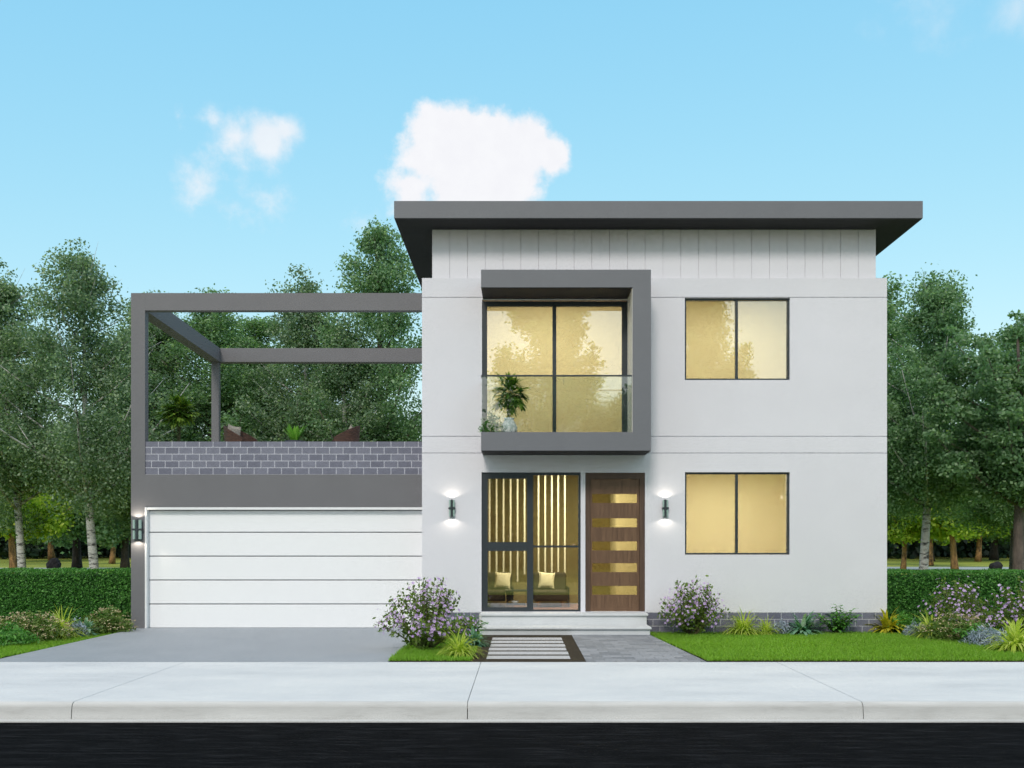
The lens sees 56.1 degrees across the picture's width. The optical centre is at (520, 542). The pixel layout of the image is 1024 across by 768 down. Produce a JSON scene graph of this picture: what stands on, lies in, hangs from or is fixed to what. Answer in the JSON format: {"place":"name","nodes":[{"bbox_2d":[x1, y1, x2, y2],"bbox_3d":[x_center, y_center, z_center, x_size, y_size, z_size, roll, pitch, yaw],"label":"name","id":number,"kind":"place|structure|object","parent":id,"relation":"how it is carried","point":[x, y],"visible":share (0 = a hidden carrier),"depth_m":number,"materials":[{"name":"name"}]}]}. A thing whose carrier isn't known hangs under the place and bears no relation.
{"place":"outdoors","nodes":[
{"label":"outdoors","id":0,"kind":"place"},
{"bbox_2d":[0,628,415,661],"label":"driveway","id":1,"kind":"structure","parent":0,"point":[255,645],"depth_m":13.51,"materials":[{"name":"grey concrete"}]},
{"bbox_2d":[0,542,988,556],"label":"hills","id":2,"kind":"structure","parent":0,"point":[890,548],"depth_m":102.14,"materials":[{"name":"green plant"}]},
{"bbox_2d":[0,557,1021,660],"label":"ground","id":3,"kind":"structure","parent":0,"point":[891,562],"depth_m":73.21,"materials":[{"name":"green plant"}]},
{"bbox_2d":[0,535,45,557],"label":"park tree","id":4,"kind":"object","parent":3,"relation":"on","point":[34,540],"depth_m":74.63,"materials":[{"name":"green plant"}]},
{"bbox_2d":[0,319,61,534],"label":"birch tree","id":5,"kind":"object","parent":3,"relation":"on","point":[2,469],"visible":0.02,"depth_m":27.91,"materials":[{"name":"green plant"}]},
{"bbox_2d":[0,469,81,567],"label":"park tree","id":6,"kind":"object","parent":3,"relation":"on","point":[49,527],"visible":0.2,"depth_m":46.28,"materials":[{"name":"green plant"}]},
{"bbox_2d":[47,539,55,559],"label":"park tree","id":7,"kind":"object","parent":3,"relation":"on","point":[51,553],"visible":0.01,"depth_m":81.72,"materials":[{"name":"brown plant"}]},
{"bbox_2d":[46,558,60,567],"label":"boulder","id":8,"kind":"object","parent":3,"relation":"on","point":[53,563],"visible":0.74,"depth_m":55.75,"materials":[{"name":"grey stone"}]},
{"bbox_2d":[0,257,107,567],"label":"birch tree","id":9,"kind":"object","parent":3,"relation":"on","point":[12,488],"visible":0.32,"depth_m":24.88,"materials":[{"name":"green plant"}]},
{"bbox_2d":[38,419,98,567],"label":"park tree","id":10,"kind":"object","parent":3,"relation":"on","point":[73,539],"visible":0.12,"depth_m":51.77,"materials":[{"name":"green plant"}]},
{"bbox_2d":[57,433,130,567],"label":"park tree","id":11,"kind":"object","parent":3,"relation":"on","point":[103,537],"visible":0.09,"depth_m":49.00,"materials":[{"name":"green plant"}]},
{"bbox_2d":[0,237,194,568],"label":"birch tree","id":12,"kind":"object","parent":3,"relation":"on","point":[81,291],"visible":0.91,"depth_m":23.36,"materials":[{"name":"green plant"}]},
{"bbox_2d":[108,537,129,563],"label":"park tree","id":13,"kind":"object","parent":3,"relation":"on","point":[112,558],"depth_m":67.84,"materials":[{"name":"brown plant"}]},
{"bbox_2d":[62,290,220,542],"bbox_3d":[-11.275,-3.067,29.247,6.260,9.113,5.274,0,0,16],"label":"leafy tree","id":14,"kind":"object","parent":3,"relation":"on","point":[158,333],"visible":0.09,"depth_m":28.35,"materials":[{"name":"green plant"}]},
{"bbox_2d":[41,307,264,519],"bbox_3d":[-11.657,-3.074,29.708,6.839,9.146,6.138,0,0,37],"label":"birch tree","id":15,"kind":"object","parent":3,"relation":"on","point":[160,357],"visible":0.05,"depth_m":28.73,"materials":[{"name":"green plant"}]},
{"bbox_2d":[93,283,272,505],"bbox_3d":[-9.235,-3.076,28.571,6.028,9.129,6.012,0,0,21],"label":"leafy tree","id":16,"kind":"object","parent":3,"relation":"on","point":[214,327],"visible":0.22,"depth_m":27.70,"materials":[{"name":"green plant"}]},
{"bbox_2d":[189,314,298,440],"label":"leafy tree","id":17,"kind":"object","parent":3,"relation":"on","point":[256,328],"visible":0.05,"depth_m":30.55,"materials":[{"name":"green plant"}]},
{"bbox_2d":[228,263,360,441],"bbox_3d":[-6.195,-3.307,28.252,4.795,9.592,5.692,0,0,0],"label":"leafy tree","id":18,"kind":"object","parent":3,"relation":"on","point":[294,329],"visible":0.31,"depth_m":27.49,"materials":[{"name":"green plant"}]},
{"bbox_2d":[261,215,421,441],"bbox_3d":[-3.928,-3.818,27.037,5.241,10.615,5.228,0,0,-38],"label":"leafy tree","id":19,"kind":"object","parent":3,"relation":"on","point":[383,274],"visible":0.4,"depth_m":26.37,"materials":[{"name":"green plant"}]},
{"bbox_2d":[273,312,413,441],"bbox_3d":[-4.787,-2.444,26.255,4.838,7.866,4.076,0,0,41],"label":"leafy tree","id":20,"kind":"object","parent":3,"relation":"on","point":[354,404],"visible":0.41,"depth_m":26.01,"materials":[{"name":"green plant"}]},
{"bbox_2d":[0,438,1009,558],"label":"wood","id":21,"kind":"object","parent":3,"relation":"on","point":[964,547],"visible":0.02,"depth_m":90.13,"materials":[{"name":"green plant"}]},
{"bbox_2d":[131,201,922,634],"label":"house","id":22,"kind":"structure","parent":3,"relation":"on","point":[713,373],"depth_m":16.03,"materials":[{"name":"white paint"}]},
{"bbox_2d":[131,519,142,539],"bbox_3d":[-6.540,-0.231,16.362,0.176,0.350,0.074,0,0,0],"label":"wall lamp","id":23,"kind":"object","parent":22,"relation":"attached to","point":[137,529],"visible":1,"depth_m":16.33,"materials":[{"name":"grey metal"}]},
{"bbox_2d":[156,393,199,441],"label":"potted palm","id":24,"kind":"object","parent":22,"relation":"on","point":[180,415],"visible":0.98,"depth_m":17.27,"materials":[{"name":"green plant"}]},
{"bbox_2d":[223,426,257,441],"bbox_3d":[-5.391,-1.764,18.504,0.670,1.005,0.665,0,0,14],"label":"wicker chair","id":25,"kind":"object","parent":22,"relation":"on","point":[230,436],"visible":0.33,"depth_m":18.27,"materials":[{"name":"brown wicker"}]},
{"bbox_2d":[228,424,240,434],"bbox_3d":[-5.571,-2.019,18.548,0.140,0.520,0.480,10,2,14],"label":"cushion","id":26,"kind":"object","parent":25,"relation":"on","point":[236,430],"visible":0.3,"depth_m":18.50,"materials":[{"name":"white fabric"}]},
{"bbox_2d":[145,507,421,627],"bbox_3d":[-4.038,0.424,16.489,4.769,2.066,0.202,0,0,0],"label":"garage door","id":27,"kind":"structure","parent":22,"relation":"in","point":[206,567],"depth_m":16.49,"materials":[{"name":"white paint"}]},
{"bbox_2d":[283,424,305,441],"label":"potted plant","id":28,"kind":"object","parent":22,"relation":"on","point":[294,434],"visible":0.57,"depth_m":18.42,"materials":[{"name":"green plant"}]},
{"bbox_2d":[332,426,359,441],"bbox_3d":[-3.435,-1.764,18.504,0.670,1.005,0.665,0,0,-14],"label":"wicker chair","id":29,"kind":"object","parent":22,"relation":"on","point":[351,434],"visible":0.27,"depth_m":18.25,"materials":[{"name":"brown wicker"}]},
{"bbox_2d":[448,499,454,516],"bbox_3d":[-1.150,-0.578,15.962,0.110,0.290,0.074,0,0,0],"label":"wall lamp","id":30,"kind":"object","parent":22,"relation":"attached to","point":[451,507],"visible":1,"depth_m":15.94,"materials":[{"name":"grey metal"}]},
{"bbox_2d":[478,409,503,431],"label":"shrub","id":31,"kind":"object","parent":22,"relation":"on","point":[491,424],"visible":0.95,"depth_m":15.53,"materials":[{"name":"green plant"}]},
{"bbox_2d":[488,572,513,606],"bbox_3d":[-0.477,0.851,17.627,0.674,0.610,0.774,0,0,0],"label":"lounge chair","id":32,"kind":"object","parent":22,"relation":"on","point":[496,593],"visible":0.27,"depth_m":17.27,"materials":[{"name":"green fabric"}]},
{"bbox_2d":[494,572,510,587],"bbox_3d":[-0.337,0.682,17.660,0.300,0.300,0.110,4,-14,0],"label":"cushion","id":33,"kind":"object","parent":32,"relation":"on","point":[502,579],"visible":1,"depth_m":17.62,"materials":[{"name":"beige fabric"}]},
{"bbox_2d":[488,371,531,431],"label":"potted palm","id":34,"kind":"object","parent":22,"relation":"on","point":[510,405],"visible":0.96,"depth_m":15.59,"materials":[{"name":"green plant"}]},
{"bbox_2d":[505,589,526,606],"bbox_3d":[-0.089,0.994,17.100,0.400,0.325,0.400,0,0,0],"label":"side table","id":35,"kind":"object","parent":22,"relation":"on","point":[516,590],"visible":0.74,"depth_m":16.91,"materials":[{"name":"black metal"}]},
{"bbox_2d":[482,473,579,610],"bbox_3d":[0.168,-0.017,16.065,1.649,2.318,0.070,0,0,0],"label":"hall window","id":36,"kind":"structure","parent":22,"relation":"in","point":[487,546],"depth_m":16.03,"materials":[{"name":"grey metal"}]},
{"bbox_2d":[533,572,568,606],"bbox_3d":[0.532,0.851,17.627,0.674,0.610,0.774,0,0,0],"label":"lounge chair","id":37,"kind":"object","parent":22,"relation":"on","point":[559,591],"visible":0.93,"depth_m":17.30,"materials":[{"name":"green fabric"}]},
{"bbox_2d":[538,572,554,587],"bbox_3d":[0.472,0.682,17.660,0.300,0.300,0.110,4,-14,0],"label":"cushion","id":38,"kind":"object","parent":37,"relation":"on","point":[546,579],"visible":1,"depth_m":17.62,"materials":[{"name":"beige fabric"}]},
{"bbox_2d":[482,301,626,431],"bbox_3d":[0.566,-2.886,16.065,2.429,2.303,0.070,0,0,0],"label":"balcony door","id":39,"kind":"structure","parent":22,"relation":"in","point":[485,304],"depth_m":16.03,"materials":[{"name":"grey metal"}]},
{"bbox_2d":[585,473,644,610],"bbox_3d":[1.569,-0.014,16.080,0.991,2.313,0.120,0,0,0],"label":"front door","id":40,"kind":"structure","parent":22,"relation":"in","point":[595,483],"depth_m":16.04,"materials":[{"name":"brown wood"}]},
{"bbox_2d":[662,499,668,516],"bbox_3d":[2.400,-0.578,15.962,0.110,0.290,0.074,0,0,0],"label":"wall lamp","id":41,"kind":"object","parent":22,"relation":"attached to","point":[665,507],"visible":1,"depth_m":15.94,"materials":[{"name":"grey metal"}]},
{"bbox_2d":[685,299,788,379],"bbox_3d":[3.607,-3.402,16.080,1.749,1.366,0.070,0,0,0],"label":"window","id":42,"kind":"structure","parent":22,"relation":"in","point":[736,300],"depth_m":16.04,"materials":[{"name":"grey metal"}]},
{"bbox_2d":[685,473,788,554],"bbox_3d":[3.607,-0.491,16.080,1.745,1.373,0.070,0,0,0],"label":"window","id":43,"kind":"structure","parent":22,"relation":"in","point":[736,474],"depth_m":16.04,"materials":[{"name":"beige glass"}]},
{"bbox_2d":[887,511,934,568],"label":"park tree","id":44,"kind":"object","parent":3,"relation":"on","point":[905,535],"visible":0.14,"depth_m":48.18,"materials":[{"name":"green plant"}]},
{"bbox_2d":[900,529,977,560],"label":"park tree","id":45,"kind":"object","parent":3,"relation":"on","point":[938,542],"depth_m":75.83,"materials":[{"name":"brown plant"}]},
{"bbox_2d":[916,536,963,565],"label":"park tree","id":46,"kind":"object","parent":3,"relation":"on","point":[931,561],"visible":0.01,"depth_m":61.91,"materials":[{"name":"brown plant"}]},
{"bbox_2d":[882,271,1001,532],"bbox_3d":[10.380,-3.182,28.134,7.058,9.341,7.076,0,0,-6],"label":"leafy tree","id":47,"kind":"object","parent":3,"relation":"on","point":[891,311],"visible":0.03,"depth_m":27.34,"materials":[{"name":"green plant"}]},
{"bbox_2d":[904,430,998,573],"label":"park tree","id":48,"kind":"object","parent":3,"relation":"on","point":[938,531],"visible":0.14,"depth_m":46.48,"materials":[{"name":"green plant"}]},
{"bbox_2d":[887,262,1016,569],"bbox_3d":[10.190,-2.764,23.952,4.778,8.517,5.246,0,0,0],"label":"birch tree","id":49,"kind":"object","parent":3,"relation":"on","point":[919,477],"visible":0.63,"depth_m":23.49,"materials":[{"name":"green plant"}]},
{"bbox_2d":[906,309,1023,569],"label":"leafy tree","id":50,"kind":"object","parent":3,"relation":"on","point":[1001,480],"visible":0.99,"depth_m":21.75,"materials":[{"name":"green plant"}]},
{"bbox_2d":[931,327,1023,569],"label":"leafy tree","id":51,"kind":"object","parent":3,"relation":"on","point":[983,516],"visible":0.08,"depth_m":31.04,"materials":[{"name":"green plant"}]},
{"bbox_2d":[963,524,1010,561],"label":"park tree","id":52,"kind":"object","parent":3,"relation":"on","point":[978,556],"visible":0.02,"depth_m":75.70,"materials":[{"name":"green plant"}]},
{"bbox_2d":[972,529,1010,559],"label":"park tree","id":53,"kind":"object","parent":3,"relation":"on","point":[994,553],"depth_m":81.70,"materials":[{"name":"green plant"}]},
{"bbox_2d":[968,359,1022,531],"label":"birch tree","id":54,"kind":"object","parent":3,"relation":"on","point":[1008,514],"visible":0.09,"depth_m":28.84,"materials":[{"name":"green plant"}]},
{"bbox_2d":[989,561,1002,568],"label":"boulder","id":55,"kind":"object","parent":3,"relation":"on","point":[996,565],"visible":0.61,"depth_m":51.75,"materials":[{"name":"grey stone"}]},
{"bbox_2d":[0,627,1023,660],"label":"lawn","id":56,"kind":"structure","parent":0,"point":[721,659],"depth_m":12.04,"materials":[{"name":"green plant"}]},
{"bbox_2d":[0,620,39,646],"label":"shrub","id":57,"kind":"object","parent":56,"relation":"on","point":[12,636],"visible":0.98,"depth_m":13.64,"materials":[{"name":"green plant"}]},
{"bbox_2d":[0,610,74,641],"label":"shrub","id":58,"kind":"object","parent":56,"relation":"on","point":[32,625],"visible":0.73,"depth_m":14.36,"materials":[{"name":"green plant"}]},
{"bbox_2d":[0,567,130,627],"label":"hedge","id":59,"kind":"object","parent":56,"relation":"on","point":[89,591],"visible":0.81,"depth_m":16.57,"materials":[{"name":"green plant"}]},
{"bbox_2d":[38,605,101,639],"bbox_3d":[-7.083,1.312,14.835,1.124,0.804,1.029,0,0,0],"label":"strap leaf plant","id":60,"kind":"object","parent":56,"relation":"on","point":[62,624],"visible":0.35,"depth_m":14.80,"materials":[{"name":"green plant"}]},
{"bbox_2d":[68,616,88,635],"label":"silver shrub","id":61,"kind":"object","parent":56,"relation":"on","point":[79,625],"visible":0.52,"depth_m":15.16,"materials":[{"name":"blue plant"}]},
{"bbox_2d":[69,617,100,636],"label":"broad leaf plant","id":62,"kind":"object","parent":56,"relation":"on","point":[87,624],"visible":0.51,"depth_m":15.32,"materials":[{"name":"green plant"}]},
{"bbox_2d":[82,605,136,633],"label":"shrub","id":63,"kind":"object","parent":56,"relation":"on","point":[104,621],"visible":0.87,"depth_m":15.77,"materials":[{"name":"green plant"}]},
{"bbox_2d":[372,577,481,649],"bbox_3d":[-1.278,0.961,13.043,1.385,1.019,1.143,0,0,17],"label":"flowering bush","id":64,"kind":"object","parent":56,"relation":"on","point":[423,628],"visible":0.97,"depth_m":12.98,"materials":[{"name":"green plant"}]},
{"bbox_2d":[434,626,486,660],"bbox_3d":[-0.763,1.324,12.255,0.779,0.583,0.857,0,0,0],"label":"strap leaf plant","id":65,"kind":"object","parent":56,"relation":"on","point":[459,648],"visible":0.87,"depth_m":12.21,"materials":[{"name":"green plant"}]},
{"bbox_2d":[449,613,488,638],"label":"leafy shrub","id":66,"kind":"object","parent":56,"relation":"on","point":[478,629],"visible":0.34,"depth_m":14.37,"materials":[{"name":"green plant"}]},
{"bbox_2d":[458,625,492,646],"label":"broad leaf plant","id":67,"kind":"object","parent":56,"relation":"on","point":[478,642],"visible":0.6,"depth_m":13.56,"materials":[{"name":"green plant"}]},
{"bbox_2d":[657,575,729,634],"bbox_3d":[2.765,1.010,15.531,1.073,0.992,1.078,0,0,-41],"label":"flowering bush","id":68,"kind":"object","parent":56,"relation":"on","point":[683,619],"visible":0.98,"depth_m":15.41,"materials":[{"name":"green plant"}]},
{"bbox_2d":[711,607,768,635],"bbox_3d":[3.581,1.363,15.686,1.014,0.644,1.003,0,0,0],"label":"strap leaf plant","id":69,"kind":"object","parent":56,"relation":"on","point":[742,626],"visible":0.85,"depth_m":15.59,"materials":[{"name":"green plant"}]},
{"bbox_2d":[751,617,785,634],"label":"strap leaf plant","id":70,"kind":"object","parent":56,"relation":"on","point":[765,626],"visible":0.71,"depth_m":15.62,"materials":[{"name":"green plant"}]},
{"bbox_2d":[771,618,792,633],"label":"silver shrub","id":71,"kind":"object","parent":56,"relation":"on","point":[781,628],"visible":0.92,"depth_m":15.63,"materials":[{"name":"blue plant"}]},
{"bbox_2d":[784,611,823,634],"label":"broad leaf plant","id":72,"kind":"object","parent":56,"relation":"on","point":[804,627],"visible":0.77,"depth_m":15.58,"materials":[{"name":"green plant"}]},
{"bbox_2d":[812,604,862,632],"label":"leafy shrub","id":73,"kind":"object","parent":56,"relation":"on","point":[841,624],"visible":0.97,"depth_m":15.64,"materials":[{"name":"green plant"}]},
{"bbox_2d":[865,608,905,633],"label":"broad leaf plant","id":74,"kind":"object","parent":56,"relation":"on","point":[886,622],"visible":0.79,"depth_m":15.85,"materials":[{"name":"yellow plant"}]},
{"bbox_2d":[885,609,926,632],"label":"shrub","id":75,"kind":"object","parent":56,"relation":"on","point":[907,620],"visible":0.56,"depth_m":15.80,"materials":[{"name":"green plant"}]},
{"bbox_2d":[903,621,925,635],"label":"silver shrub","id":76,"kind":"object","parent":56,"relation":"on","point":[909,628],"visible":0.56,"depth_m":15.21,"materials":[{"name":"blue plant"}]},
{"bbox_2d":[901,611,960,638],"bbox_3d":[6.392,1.349,14.957,0.991,0.665,1.016,0,0,-32],"label":"strap leaf plant","id":77,"kind":"object","parent":56,"relation":"on","point":[926,620],"visible":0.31,"depth_m":14.88,"materials":[{"name":"green plant"}]},
{"bbox_2d":[914,610,991,640],"bbox_3d":[6.615,1.265,14.641,1.059,0.475,0.971,0,0,-24],"label":"shrub","id":78,"kind":"object","parent":56,"relation":"on","point":[951,624],"visible":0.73,"depth_m":14.55,"materials":[{"name":"green plant"}]},
{"bbox_2d":[887,568,1023,627],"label":"hedge","id":79,"kind":"object","parent":56,"relation":"on","point":[908,590],"visible":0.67,"depth_m":16.53,"materials":[{"name":"green plant"}]},
{"bbox_2d":[918,576,998,626],"bbox_3d":[7.037,1.016,15.394,1.181,0.975,1.001,0,0,0],"label":"flowering bush","id":80,"kind":"object","parent":56,"relation":"on","point":[967,605],"visible":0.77,"depth_m":15.37,"materials":[{"name":"green plant"}]},
{"bbox_2d":[952,622,999,641],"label":"leafy shrub","id":81,"kind":"object","parent":56,"relation":"on","point":[963,634],"visible":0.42,"depth_m":14.05,"materials":[{"name":"green plant"}]},
{"bbox_2d":[957,623,1007,645],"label":"silver shrub","id":82,"kind":"object","parent":56,"relation":"on","point":[974,638],"visible":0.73,"depth_m":13.60,"materials":[{"name":"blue plant"}]},
{"bbox_2d":[978,573,1023,633],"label":"flowering bush","id":83,"kind":"object","parent":56,"relation":"on","point":[997,619],"visible":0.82,"depth_m":14.69,"materials":[{"name":"purple plant"}]},
{"bbox_2d":[978,618,1023,653],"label":"strap leaf plant","id":84,"kind":"object","parent":56,"relation":"on","point":[1014,637],"visible":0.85,"depth_m":12.82,"materials":[{"name":"green plant"}]},
{"bbox_2d":[0,723,1023,767],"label":"road","id":85,"kind":"structure","parent":0,"point":[511,745],"depth_m":7.69,"materials":[{"name":"black asphalt"}]},
{"bbox_2d":[0,701,1023,718],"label":"kerb","id":86,"kind":"structure","parent":85,"relation":"on","point":[512,710],"depth_m":8.78,"materials":[{"name":"concrete"}]},
{"bbox_2d":[0,719,1023,722],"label":"gutter edge","id":87,"kind":"object","parent":85,"relation":"on","point":[511,720],"visible":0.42,"depth_m":8.68,"materials":[{"name":"concrete"}]},
{"bbox_2d":[0,662,1023,718],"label":"sidewalk","id":88,"kind":"structure","parent":0,"point":[511,681],"depth_m":10.10,"materials":[{"name":"concrete"}]},
{"bbox_2d":[0,641,1023,661],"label":"soil edge","id":89,"kind":"object","parent":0,"point":[756,661],"visible":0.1,"depth_m":11.81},
{"bbox_2d":[0,0,1023,438],"label":"sky","id":90,"kind":"structure","parent":0,"point":[230,144],"materials":[{"name":"blue"}]},
{"bbox_2d":[34,567,1008,569],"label":"park path","id":91,"kind":"structure","parent":0,"point":[983,568],"depth_m":55.30,"materials":[{"name":"grey concrete"}]},
{"bbox_2d":[472,635,585,661],"bbox_3d":[0.100,1.557,13.633,1.400,0.200,3.735,0,0,0],"label":"soil bed","id":92,"kind":"object","parent":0,"point":[573,651],"visible":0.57,"depth_m":13.01,"materials":[{"name":"brown soil"}]},
{"bbox_2d":[491,641,562,642],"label":"stepping slab","id":93,"kind":"structure","parent":92,"relation":"on","point":[526,641],"depth_m":14.06,"materials":[{"name":"grey concrete"}]},
{"bbox_2d":[492,638,561,639],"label":"stepping slab","id":94,"kind":"structure","parent":92,"relation":"on","point":[526,638],"depth_m":14.51,"materials":[{"name":"grey concrete"}]},
{"bbox_2d":[489,648,565,649],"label":"stepping slab","id":95,"kind":"structure","parent":92,"relation":"on","point":[527,648],"depth_m":13.13,"materials":[{"name":"grey concrete"}]},
{"bbox_2d":[486,656,569,658],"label":"stepping slab","id":96,"kind":"structure","parent":92,"relation":"on","point":[528,657],"depth_m":12.16,"materials":[{"name":"grey concrete"}]},
{"bbox_2d":[490,644,565,646],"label":"stepping slab","id":97,"kind":"structure","parent":92,"relation":"on","point":[527,645],"depth_m":13.58,"materials":[{"name":"grey concrete"}]},
{"bbox_2d":[488,652,568,654],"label":"stepping slab","id":98,"kind":"structure","parent":92,"relation":"on","point":[527,653],"depth_m":12.60,"materials":[{"name":"grey concrete"}]},
{"bbox_2d":[572,635,705,661],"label":"brick path","id":99,"kind":"structure","parent":0,"point":[621,648],"depth_m":13.08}
]}

